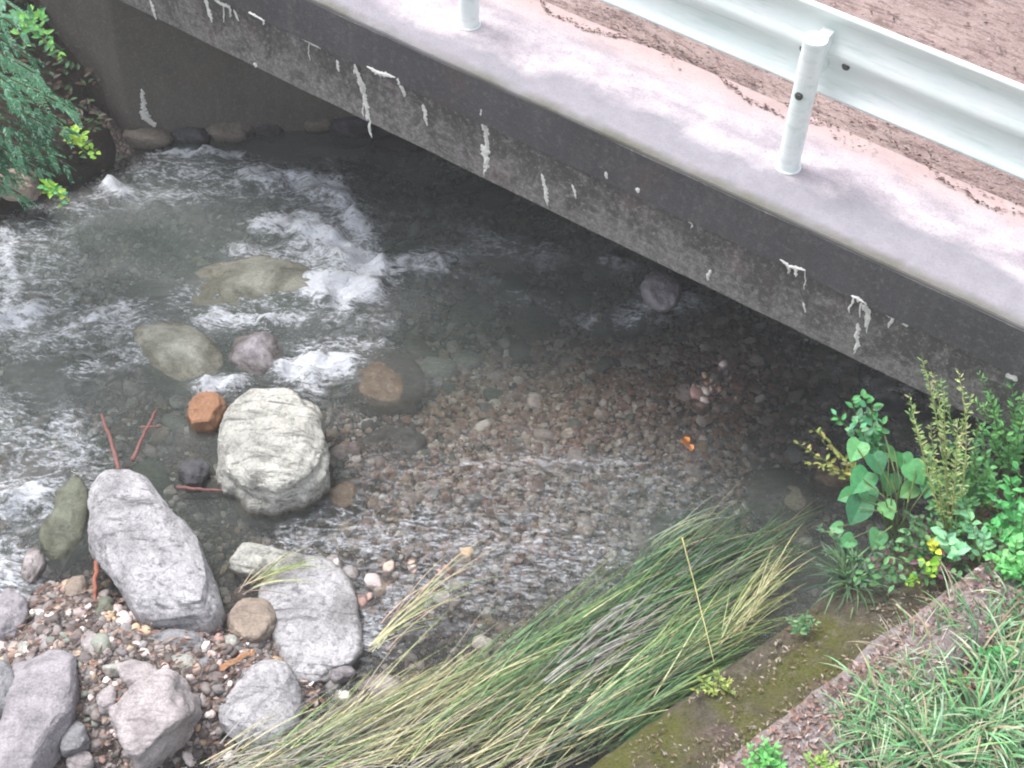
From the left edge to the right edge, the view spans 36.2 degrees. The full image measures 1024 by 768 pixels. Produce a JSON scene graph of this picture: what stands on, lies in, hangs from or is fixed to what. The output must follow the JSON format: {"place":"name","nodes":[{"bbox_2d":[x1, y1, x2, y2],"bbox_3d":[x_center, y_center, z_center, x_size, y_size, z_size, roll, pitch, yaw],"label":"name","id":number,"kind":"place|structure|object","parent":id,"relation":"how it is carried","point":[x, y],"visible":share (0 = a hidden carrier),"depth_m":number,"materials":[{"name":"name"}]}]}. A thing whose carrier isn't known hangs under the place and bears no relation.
{"place":"outdoors","nodes":[
{"label":"outdoors","id":0,"kind":"place"},
{"bbox_2d":[0,128,996,767],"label":"water","id":1,"kind":"structure","parent":0,"point":[344,284],"depth_m":9.68,"materials":[{"name":"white liquid"}]},
{"bbox_2d":[66,354,97,394],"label":"river stone","id":2,"kind":"object","parent":1,"relation":"in","point":[75,379],"visible":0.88,"depth_m":9.53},
{"bbox_2d":[100,413,120,468],"bbox_3d":[-2.310,0.329,9.008,0.031,0.161,0.578,-15,51,-16],"label":"stick","id":3,"kind":"object","parent":1,"relation":"in","point":[114,453],"visible":0.96,"depth_m":8.94,"materials":[{"name":"brown wood"}]},
{"bbox_2d":[131,409,157,461],"bbox_3d":[-2.116,0.291,9.011,0.031,0.146,0.489,5,48,2],"label":"stick","id":4,"kind":"object","parent":1,"relation":"in","point":[137,449],"visible":1,"depth_m":8.96,"materials":[{"name":"brown wood"}]},
{"bbox_2d":[132,319,232,398],"bbox_3d":[-2.062,-0.145,9.675,0.755,0.257,0.426,32,54,23],"label":"river stone","id":5,"kind":"object","parent":1,"relation":"in","point":[180,352],"visible":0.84,"depth_m":9.57,"materials":[{"name":"stone"}]},
{"bbox_2d":[172,127,209,149],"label":"river stone","id":6,"kind":"object","parent":1,"relation":"in","point":[193,137],"visible":0.89,"depth_m":10.89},
{"bbox_2d":[178,457,210,493],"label":"river stone","id":7,"kind":"object","parent":1,"relation":"in","point":[194,472],"visible":0.94,"depth_m":8.92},
{"bbox_2d":[186,391,227,440],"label":"river stone","id":8,"kind":"object","parent":1,"relation":"in","point":[206,411],"visible":0.91,"depth_m":9.19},
{"bbox_2d":[205,122,254,149],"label":"river stone","id":9,"kind":"object","parent":1,"relation":"in","point":[225,134],"visible":0.97,"depth_m":10.93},
{"bbox_2d":[183,255,332,334],"bbox_3d":[-1.631,-0.573,10.104,0.971,0.277,0.562,-3,48,-6],"label":"boulder","id":10,"kind":"object","parent":1,"relation":"in","point":[231,283],"visible":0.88,"depth_m":9.98,"materials":[{"name":"stone"}]},
{"bbox_2d":[254,124,284,142],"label":"river stone","id":11,"kind":"object","parent":1,"relation":"in","point":[270,131],"visible":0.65,"depth_m":11.02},
{"bbox_2d":[304,118,332,134],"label":"river stone","id":12,"kind":"object","parent":1,"relation":"in","point":[318,126],"visible":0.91,"depth_m":11.05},
{"bbox_2d":[200,659,445,767],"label":"reed clump","id":13,"kind":"object","parent":1,"relation":"in","point":[255,757],"visible":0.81,"depth_m":7.64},
{"bbox_2d":[328,116,379,148],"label":"river stone","id":14,"kind":"object","parent":1,"relation":"in","point":[350,129],"visible":0.78,"depth_m":11.06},
{"bbox_2d":[365,134,427,169],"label":"river stone","id":15,"kind":"object","parent":1,"relation":"in","point":[389,147],"visible":0.83,"depth_m":10.96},
{"bbox_2d":[368,541,508,651],"bbox_3d":[-0.363,1.111,8.283,0.312,0.269,1.008,32,54,24],"label":"reed clump","id":16,"kind":"object","parent":1,"relation":"in","point":[389,630],"visible":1,"depth_m":8.18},
{"bbox_2d":[253,599,640,767],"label":"reed clump","id":17,"kind":"object","parent":1,"relation":"in","point":[414,711],"visible":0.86,"depth_m":7.76,"materials":[{"name":"plant"}]},
{"bbox_2d":[410,520,786,759],"bbox_3d":[0.491,1.370,8.103,2.271,0.258,1.110,-23,53,-22],"label":"reed clump","id":18,"kind":"object","parent":1,"relation":"in","point":[588,614],"visible":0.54,"depth_m":8.03,"materials":[{"name":"plant"}]},
{"bbox_2d":[537,572,724,692],"bbox_3d":[0.677,1.317,8.085,0.511,0.183,1.124,33,55,24],"label":"reed clump","id":19,"kind":"object","parent":18,"relation":"on","point":[632,635],"visible":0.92,"depth_m":8.02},
{"bbox_2d":[605,305,647,336],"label":"river stone","id":20,"kind":"object","parent":1,"relation":"in","point":[636,323],"visible":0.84,"depth_m":10.03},
{"bbox_2d":[641,269,681,314],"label":"river stone","id":21,"kind":"object","parent":1,"relation":"in","point":[661,292],"visible":1,"depth_m":9.97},
{"bbox_2d":[542,560,808,767],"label":"reed clump","id":22,"kind":"object","parent":1,"relation":"in","point":[671,664],"visible":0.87,"depth_m":7.82,"materials":[{"name":"plant"}]},
{"bbox_2d":[716,529,815,646],"bbox_3d":[1.314,1.035,8.092,0.852,0.284,0.300,-29,56,-26],"label":"reed clump","id":23,"kind":"object","parent":22,"relation":"on","point":[756,603],"visible":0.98,"depth_m":8.00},
{"bbox_2d":[642,491,754,573],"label":"reed clump","id":24,"kind":"object","parent":1,"relation":"in","point":[670,542],"visible":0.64,"depth_m":8.54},
{"bbox_2d":[579,480,842,657],"bbox_3d":[1.183,1.051,8.437,0.988,0.240,1.672,29,53,21],"label":"reed clump","id":25,"kind":"object","parent":1,"relation":"in","point":[678,563],"visible":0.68,"depth_m":8.43,"materials":[{"name":"plant"}]},
{"bbox_2d":[0,102,998,767],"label":"riverbed","id":26,"kind":"structure","parent":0,"point":[126,150],"depth_m":9.85,"materials":[{"name":"gravel"}]},
{"bbox_2d":[0,659,14,718],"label":"river stone","id":27,"kind":"object","parent":26,"relation":"on","point":[7,675],"visible":0.41,"depth_m":7.75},
{"bbox_2d":[0,588,29,640],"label":"river stone","id":28,"kind":"object","parent":26,"relation":"on","point":[14,609],"visible":0.81,"depth_m":8.20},
{"bbox_2d":[20,547,46,589],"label":"river stone","id":29,"kind":"object","parent":26,"relation":"on","point":[33,566],"visible":1,"depth_m":8.46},
{"bbox_2d":[3,352,69,408],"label":"river stone","id":30,"kind":"object","parent":26,"relation":"on","point":[38,358],"visible":0.84,"depth_m":9.49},
{"bbox_2d":[0,650,79,767],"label":"boulder","id":31,"kind":"object","parent":26,"relation":"on","point":[41,703],"visible":0.95,"depth_m":7.64,"materials":[{"name":"stone"}]},
{"bbox_2d":[39,474,89,573],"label":"river stone","id":32,"kind":"object","parent":26,"relation":"on","point":[63,527],"visible":0.84,"depth_m":8.67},
{"bbox_2d":[59,721,90,757],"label":"river stone","id":33,"kind":"object","parent":26,"relation":"on","point":[75,738],"visible":1,"depth_m":7.64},
{"bbox_2d":[66,750,93,767],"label":"river stone","id":34,"kind":"object","parent":26,"relation":"on","point":[83,759],"visible":1,"depth_m":7.64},
{"bbox_2d":[80,631,95,652],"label":"river stone","id":35,"kind":"object","parent":26,"relation":"on","point":[86,639],"visible":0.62,"depth_m":8.01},
{"bbox_2d":[92,560,99,598],"bbox_3d":[-2.234,1.090,8.380,0.040,0.042,0.344,-2,48,-5],"label":"stick","id":36,"kind":"object","parent":26,"relation":"on","point":[95,576],"visible":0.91,"depth_m":8.41,"materials":[{"name":"brown wood"}]},
{"bbox_2d":[96,684,116,714],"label":"river stone","id":37,"kind":"object","parent":26,"relation":"on","point":[106,698],"visible":0.94,"depth_m":7.74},
{"bbox_2d":[102,662,120,676],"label":"river stone","id":38,"kind":"object","parent":26,"relation":"on","point":[112,668],"visible":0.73,"depth_m":7.84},
{"bbox_2d":[117,659,157,688],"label":"river stone","id":39,"kind":"object","parent":26,"relation":"on","point":[131,672],"visible":0.39,"depth_m":7.78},
{"bbox_2d":[122,128,173,153],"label":"river stone","id":40,"kind":"object","parent":26,"relation":"on","point":[147,139],"visible":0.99,"depth_m":10.83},
{"bbox_2d":[108,668,201,767],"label":"boulder","id":41,"kind":"object","parent":26,"relation":"on","point":[155,717],"visible":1,"depth_m":7.58,"materials":[{"name":"stone"}]},
{"bbox_2d":[125,280,185,315],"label":"river stone","id":42,"kind":"object","parent":26,"relation":"on","point":[151,303],"visible":0.73,"depth_m":10.06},
{"bbox_2d":[87,469,226,634],"bbox_3d":[-1.963,0.940,8.477,0.516,0.485,1.252,-29,55,-26],"label":"boulder","id":43,"kind":"object","parent":26,"relation":"on","point":[146,551],"visible":0.96,"depth_m":8.26,"materials":[{"name":"stone"}]},
{"bbox_2d":[148,629,204,650],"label":"river stone","id":44,"kind":"object","parent":26,"relation":"on","point":[195,638],"visible":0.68,"depth_m":8.04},
{"bbox_2d":[171,654,195,668],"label":"river stone","id":45,"kind":"object","parent":26,"relation":"on","point":[187,659],"visible":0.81,"depth_m":7.90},
{"bbox_2d":[0,548,465,767],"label":"gravel","id":46,"kind":"structure","parent":26,"relation":"on","point":[231,651],"depth_m":8.14,"materials":[{"name":"gravel"}]},
{"bbox_2d":[63,575,88,597],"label":"river stone","id":47,"kind":"object","parent":46,"relation":"on","point":[75,586],"visible":0.73,"depth_m":8.33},
{"bbox_2d":[95,596,114,614],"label":"river stone","id":48,"kind":"object","parent":46,"relation":"on","point":[107,602],"visible":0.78,"depth_m":8.26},
{"bbox_2d":[0,580,352,767],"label":"pebbles","id":49,"kind":"object","parent":46,"relation":"on","point":[172,663],"visible":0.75,"depth_m":8.01,"materials":[{"name":"brown"}]},
{"bbox_2d":[218,649,255,670],"bbox_3d":[-1.425,1.421,7.956,0.274,0.082,0.054,-22,53,-21],"label":"driftwood","id":50,"kind":"object","parent":46,"relation":"on","point":[228,663],"visible":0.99,"depth_m":7.94,"materials":[{"name":"brown wood"}]},
{"bbox_2d":[226,597,276,642],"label":"river stone","id":51,"kind":"object","parent":26,"relation":"on","point":[252,620],"visible":0.91,"depth_m":8.22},
{"bbox_2d":[226,331,287,385],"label":"river stone","id":52,"kind":"object","parent":26,"relation":"on","point":[254,354],"visible":0.93,"depth_m":9.59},
{"bbox_2d":[218,659,303,749],"bbox_3d":[-1.258,1.601,7.885,0.415,0.182,0.498,3,48,0],"label":"boulder","id":53,"kind":"object","parent":26,"relation":"on","point":[257,682],"visible":0.92,"depth_m":7.80,"materials":[{"name":"stone"}]},
{"bbox_2d":[229,542,306,586],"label":"river stone","id":54,"kind":"object","parent":26,"relation":"on","point":[246,559],"visible":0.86,"depth_m":8.51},
{"bbox_2d":[216,388,330,531],"bbox_3d":[-1.368,0.426,9.062,0.686,0.548,0.859,3,48,0],"label":"boulder","id":55,"kind":"object","parent":26,"relation":"on","point":[273,455],"visible":1,"depth_m":8.82,"materials":[{"name":"stone"}]},
{"bbox_2d":[239,547,326,601],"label":"reed clump","id":56,"kind":"object","parent":26,"relation":"on","point":[270,575],"visible":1,"depth_m":8.41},
{"bbox_2d":[258,555,363,685],"bbox_3d":[-1.056,1.263,8.367,0.524,0.166,0.806,-13,50,-14],"label":"boulder","id":57,"kind":"object","parent":26,"relation":"on","point":[319,631],"visible":0.85,"depth_m":8.28,"materials":[{"name":"stone"}]},
{"bbox_2d":[321,476,364,519],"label":"river stone","id":58,"kind":"object","parent":26,"relation":"on","point":[343,493],"visible":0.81,"depth_m":8.92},
{"bbox_2d":[330,665,356,685],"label":"river stone","id":59,"kind":"object","parent":26,"relation":"on","point":[341,675],"visible":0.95,"depth_m":8.10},
{"bbox_2d":[339,348,424,417],"bbox_3d":[-0.799,-0.006,9.633,0.533,0.222,0.524,3,48,0],"label":"river stone","id":60,"kind":"object","parent":26,"relation":"on","point":[382,381],"visible":0.94,"depth_m":9.52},
{"bbox_2d":[364,673,404,702],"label":"river stone","id":61,"kind":"object","parent":26,"relation":"on","point":[372,679],"visible":0.43,"depth_m":8.06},
{"bbox_2d":[359,427,426,453],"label":"river stone","id":62,"kind":"object","parent":26,"relation":"on","point":[399,442],"visible":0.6,"depth_m":9.33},
{"bbox_2d":[412,509,432,525],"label":"river stone","id":63,"kind":"object","parent":26,"relation":"on","point":[418,513],"visible":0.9,"depth_m":8.89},
{"bbox_2d":[0,155,1023,592],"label":"cobbles","id":64,"kind":"object","parent":26,"relation":"on","point":[426,207],"visible":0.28,"depth_m":10.16,"materials":[{"name":"stone"}]},
{"bbox_2d":[508,338,530,360],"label":"river stone","id":65,"kind":"object","parent":26,"relation":"on","point":[518,349],"visible":0.9,"depth_m":9.87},
{"bbox_2d":[745,467,817,541],"bbox_3d":[1.569,0.702,9.134,0.429,0.219,0.479,3,48,0],"label":"boulder","id":66,"kind":"object","parent":26,"relation":"on","point":[798,502],"visible":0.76,"depth_m":9.05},
{"bbox_2d":[810,468,857,502],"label":"river stone","id":67,"kind":"object","parent":26,"relation":"on","point":[833,483],"visible":0.53,"depth_m":9.13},
{"bbox_2d":[0,169,1002,767],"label":"gravel","id":68,"kind":"structure","parent":0,"point":[374,581],"depth_m":9.46,"materials":[{"name":"gravel"}]},
{"bbox_2d":[0,0,1023,767],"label":"ground","id":69,"kind":"structure","parent":0,"point":[102,140],"depth_m":10.57,"materials":[{"name":"plant"}]},
{"bbox_2d":[0,168,41,201],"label":"river stone","id":70,"kind":"object","parent":69,"relation":"on","point":[31,190],"visible":0.51,"depth_m":10.17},
{"bbox_2d":[0,4,69,67],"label":"bank weed","id":71,"kind":"object","parent":69,"relation":"on","point":[26,24],"visible":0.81,"depth_m":8.93,"materials":[{"name":"green plant"}]},
{"bbox_2d":[0,0,82,209],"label":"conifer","id":72,"kind":"object","parent":69,"relation":"on","point":[27,116],"visible":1,"depth_m":9.19,"materials":[{"name":"green plant"}]},
{"bbox_2d":[37,178,69,208],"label":"lime sprig","id":73,"kind":"object","parent":69,"relation":"on","point":[50,188],"visible":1,"depth_m":9.87,"materials":[{"name":"green plant"}]},
{"bbox_2d":[0,0,123,199],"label":"undergrowth","id":74,"kind":"object","parent":69,"relation":"on","point":[70,88],"visible":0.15,"depth_m":10.54,"materials":[{"name":"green plant"}]},
{"bbox_2d":[60,124,100,158],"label":"lime sprig","id":75,"kind":"object","parent":69,"relation":"on","point":[79,141],"visible":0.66,"depth_m":9.91,"materials":[{"name":"green plant"}]},
{"bbox_2d":[33,0,1023,440],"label":"bridge","id":76,"kind":"structure","parent":69,"relation":"on","point":[887,262],"depth_m":8.31,"materials":[{"name":"concrete"}]},
{"bbox_2d":[456,0,1023,179],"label":"guard rail","id":77,"kind":"object","parent":76,"relation":"on","point":[809,49],"visible":1,"depth_m":7.51,"materials":[{"name":"metal"}]},
{"bbox_2d":[590,452,1023,767],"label":"retaining wall","id":78,"kind":"structure","parent":69,"relation":"on","point":[700,715],"depth_m":7.25,"materials":[{"name":"concrete"}]},
{"bbox_2d":[690,668,737,695],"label":"herb","id":79,"kind":"object","parent":78,"relation":"on","point":[710,683],"visible":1,"depth_m":7.26,"materials":[{"name":"green plant"}]},
{"bbox_2d":[741,735,787,767],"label":"herb","id":80,"kind":"object","parent":78,"relation":"on","point":[766,756],"visible":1,"depth_m":6.73,"materials":[{"name":"green plant"}]},
{"bbox_2d":[785,610,820,634],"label":"herb","id":81,"kind":"object","parent":78,"relation":"on","point":[802,620],"visible":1,"depth_m":7.44,"materials":[{"name":"green plant"}]},
{"bbox_2d":[803,749,838,767],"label":"herb","id":82,"kind":"object","parent":78,"relation":"on","point":[817,760],"visible":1,"depth_m":6.75,"materials":[{"name":"green plant"}]},
{"bbox_2d":[629,472,1023,767],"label":"wall debris","id":83,"kind":"object","parent":78,"relation":"on","point":[872,639],"depth_m":7.29,"materials":[{"name":"brown plant"}]},
{"bbox_2d":[801,535,909,617],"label":"grass tuft","id":84,"kind":"object","parent":78,"relation":"on","point":[843,565],"visible":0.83,"depth_m":7.69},
{"bbox_2d":[831,389,889,457],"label":"leafy weed","id":85,"kind":"object","parent":78,"relation":"on","point":[873,433],"visible":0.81,"depth_m":7.92,"materials":[{"name":"green plant"}]},
{"bbox_2d":[829,410,936,549],"bbox_3d":[1.797,0.498,7.874,0.598,0.466,0.577,-30,56,-26],"label":"broad leaf vine","id":86,"kind":"object","parent":78,"relation":"on","point":[860,506],"visible":0.86,"depth_m":7.76,"materials":[{"name":"plant"}]},
{"bbox_2d":[902,511,963,563],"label":"leafy weed","id":87,"kind":"object","parent":78,"relation":"on","point":[922,534],"visible":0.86,"depth_m":7.63,"materials":[{"name":"green plant"}]},
{"bbox_2d":[931,526,971,561],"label":"clover plant","id":88,"kind":"object","parent":78,"relation":"on","point":[953,546],"visible":0.95,"depth_m":7.54,"materials":[{"name":"green plant"}]},
{"bbox_2d":[794,427,855,479],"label":"yellow weed","id":89,"kind":"object","parent":69,"relation":"on","point":[846,463],"visible":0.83,"depth_m":8.00,"materials":[{"name":"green plant"}]},
{"bbox_2d":[719,547,1023,767],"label":"dead leaves","id":90,"kind":"object","parent":69,"relation":"on","point":[829,685],"visible":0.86,"depth_m":7.03,"materials":[{"name":"brown plant"}]},
{"bbox_2d":[824,688,945,767],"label":"grass tuft","id":91,"kind":"object","parent":69,"relation":"on","point":[875,753],"visible":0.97,"depth_m":6.79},
{"bbox_2d":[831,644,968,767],"bbox_3d":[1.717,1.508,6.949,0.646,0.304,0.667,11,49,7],"label":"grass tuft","id":92,"kind":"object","parent":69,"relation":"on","point":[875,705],"visible":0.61,"depth_m":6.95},
{"bbox_2d":[849,604,964,699],"bbox_3d":[1.815,1.259,7.137,0.573,0.193,0.556,3,48,0],"label":"grass tuft","id":93,"kind":"object","parent":69,"relation":"on","point":[916,645],"visible":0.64,"depth_m":7.18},
{"bbox_2d":[819,557,1023,767],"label":"grass tuft","id":94,"kind":"object","parent":69,"relation":"on","point":[980,703],"visible":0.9,"depth_m":6.95,"materials":[{"name":"plant"}]},
{"bbox_2d":[847,434,1023,593],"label":"undergrowth","id":95,"kind":"object","parent":69,"relation":"on","point":[909,559],"visible":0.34,"depth_m":7.63,"materials":[{"name":"green plant"}]},
{"bbox_2d":[816,523,871,576],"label":"leafy weed","id":96,"kind":"object","parent":95,"relation":"on","point":[831,533],"visible":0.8,"depth_m":7.81,"materials":[{"name":"green plant"}]},
{"bbox_2d":[917,554,943,577],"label":"lime sprig","id":97,"kind":"object","parent":95,"relation":"on","point":[934,561],"visible":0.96,"depth_m":7.52,"materials":[{"name":"green plant"}]},
{"bbox_2d":[904,357,974,534],"bbox_3d":[2.075,0.310,7.585,0.286,0.768,0.569,-7,49,-9],"label":"feathery weed","id":98,"kind":"object","parent":95,"relation":"on","point":[947,489],"visible":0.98,"depth_m":7.54,"materials":[{"name":"green plant"}]},
{"bbox_2d":[905,369,985,498],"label":"dark weed","id":99,"kind":"object","parent":95,"relation":"on","point":[954,422],"visible":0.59,"depth_m":7.69,"materials":[{"name":"green plant"}]},
{"bbox_2d":[929,441,984,538],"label":"leafy weed","id":100,"kind":"object","parent":95,"relation":"on","point":[960,518],"visible":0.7,"depth_m":7.65,"materials":[{"name":"green plant"}]},
{"bbox_2d":[954,421,1002,513],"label":"leafy weed","id":101,"kind":"object","parent":95,"relation":"on","point":[993,483],"visible":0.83,"depth_m":7.62,"materials":[{"name":"green plant"}]},
{"bbox_2d":[961,370,1023,450],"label":"leafy weed","id":102,"kind":"object","parent":95,"relation":"on","point":[983,405],"visible":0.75,"depth_m":7.66,"materials":[{"name":"green plant"}]},
{"bbox_2d":[981,382,1023,477],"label":"leafy weed","id":103,"kind":"object","parent":95,"relation":"on","point":[1008,457],"visible":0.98,"depth_m":7.62,"materials":[{"name":"green plant"}]},
{"bbox_2d":[914,567,1023,686],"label":"grass tuft","id":104,"kind":"object","parent":69,"relation":"on","point":[986,622],"visible":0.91,"depth_m":7.25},
{"bbox_2d":[946,483,996,561],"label":"leafy weed","id":105,"kind":"object","parent":69,"relation":"on","point":[983,542],"visible":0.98,"depth_m":7.54,"materials":[{"name":"green plant"}]},
{"bbox_2d":[927,601,1023,752],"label":"grass tuft","id":106,"kind":"object","parent":69,"relation":"on","point":[1006,679],"visible":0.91,"depth_m":7.03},
{"bbox_2d":[947,563,1023,646],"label":"grass tuft","id":107,"kind":"object","parent":69,"relation":"on","point":[1000,594],"visible":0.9,"depth_m":7.39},
{"bbox_2d":[977,641,1017,672],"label":"herb","id":108,"kind":"object","parent":69,"relation":"on","point":[997,649],"visible":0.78,"depth_m":7.11,"materials":[{"name":"green plant"}]},
{"bbox_2d":[982,532,1023,584],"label":"leafy weed","id":109,"kind":"object","parent":69,"relation":"on","point":[1008,559],"visible":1,"depth_m":7.41,"materials":[{"name":"green plant"}]},
{"bbox_2d":[984,461,1023,554],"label":"leafy weed","id":110,"kind":"object","parent":69,"relation":"on","point":[1015,517],"visible":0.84,"depth_m":7.49,"materials":[{"name":"green plant"}]},
{"bbox_2d":[543,0,1023,206],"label":"road","id":111,"kind":"structure","parent":0,"point":[942,22],"depth_m":8.70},
{"bbox_2d":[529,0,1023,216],"bbox_3d":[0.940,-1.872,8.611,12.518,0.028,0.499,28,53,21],"label":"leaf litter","id":112,"kind":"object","parent":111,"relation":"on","point":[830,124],"visible":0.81,"depth_m":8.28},
{"bbox_2d":[803,564,1023,767],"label":"ground grass","id":113,"kind":"structure","parent":0,"point":[900,687],"depth_m":6.93,"materials":[{"name":"plant"}]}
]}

